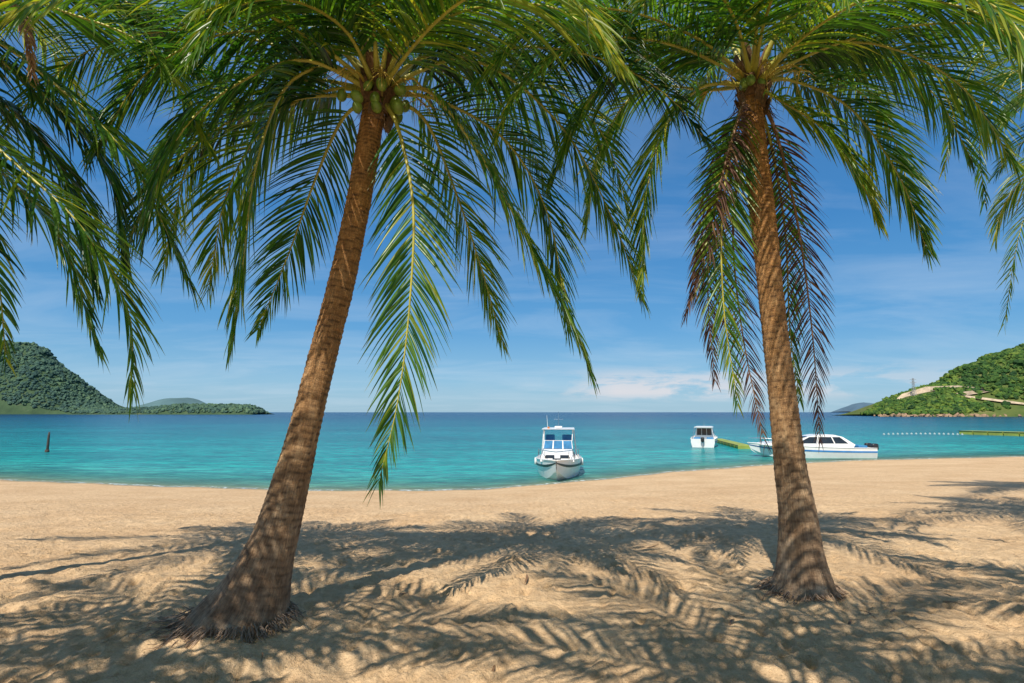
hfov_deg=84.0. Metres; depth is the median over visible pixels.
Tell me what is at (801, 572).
coconut palm
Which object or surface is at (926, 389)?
dirt road
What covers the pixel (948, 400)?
forest
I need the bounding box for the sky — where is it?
[0,0,1023,411]
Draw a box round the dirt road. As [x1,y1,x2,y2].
[897,385,1023,403]
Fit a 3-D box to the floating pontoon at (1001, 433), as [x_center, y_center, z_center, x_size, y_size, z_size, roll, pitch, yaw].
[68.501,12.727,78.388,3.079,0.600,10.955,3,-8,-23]
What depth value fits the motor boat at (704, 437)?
52.77 m
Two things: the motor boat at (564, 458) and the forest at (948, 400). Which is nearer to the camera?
the motor boat at (564, 458)
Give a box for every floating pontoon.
[717,438,749,448]
[959,430,1023,435]
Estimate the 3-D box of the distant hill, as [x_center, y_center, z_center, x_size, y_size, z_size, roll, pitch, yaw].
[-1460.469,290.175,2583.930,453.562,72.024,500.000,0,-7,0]
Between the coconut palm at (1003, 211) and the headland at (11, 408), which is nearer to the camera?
the coconut palm at (1003, 211)
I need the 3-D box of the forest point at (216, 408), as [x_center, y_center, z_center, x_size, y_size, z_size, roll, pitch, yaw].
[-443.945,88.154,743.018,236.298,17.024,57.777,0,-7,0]
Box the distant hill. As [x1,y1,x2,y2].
[135,398,206,406]
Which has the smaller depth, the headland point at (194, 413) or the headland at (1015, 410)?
the headland at (1015, 410)
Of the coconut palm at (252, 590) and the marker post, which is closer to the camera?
the coconut palm at (252, 590)
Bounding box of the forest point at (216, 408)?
[71,403,268,413]
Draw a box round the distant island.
[832,402,873,411]
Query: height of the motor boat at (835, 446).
2.612 m
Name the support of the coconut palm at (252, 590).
on the sand beach
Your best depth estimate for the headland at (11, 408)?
834.38 m
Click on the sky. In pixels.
(896, 321)
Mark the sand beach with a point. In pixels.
(94, 575)
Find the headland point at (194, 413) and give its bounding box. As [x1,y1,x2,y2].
[66,407,271,414]
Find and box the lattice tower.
[910,378,916,395]
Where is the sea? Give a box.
[0,412,1023,490]
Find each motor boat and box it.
[534,412,583,480]
[690,426,717,447]
[747,434,878,459]
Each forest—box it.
[0,340,121,412]
[860,343,1023,415]
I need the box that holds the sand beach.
[0,455,1023,682]
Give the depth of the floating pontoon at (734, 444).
52.39 m
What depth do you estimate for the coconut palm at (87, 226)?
4.64 m
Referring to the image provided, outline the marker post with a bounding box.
[45,432,49,451]
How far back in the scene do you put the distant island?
4152.12 m
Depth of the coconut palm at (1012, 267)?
9.90 m
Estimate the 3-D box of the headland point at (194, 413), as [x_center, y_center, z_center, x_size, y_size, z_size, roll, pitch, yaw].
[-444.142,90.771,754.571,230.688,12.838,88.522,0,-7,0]
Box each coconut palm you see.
[0,0,256,418]
[0,0,721,652]
[463,0,1023,605]
[935,30,1023,252]
[994,26,1023,334]
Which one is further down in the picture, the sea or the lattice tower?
the sea
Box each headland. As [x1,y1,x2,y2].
[0,344,125,413]
[832,359,1023,416]

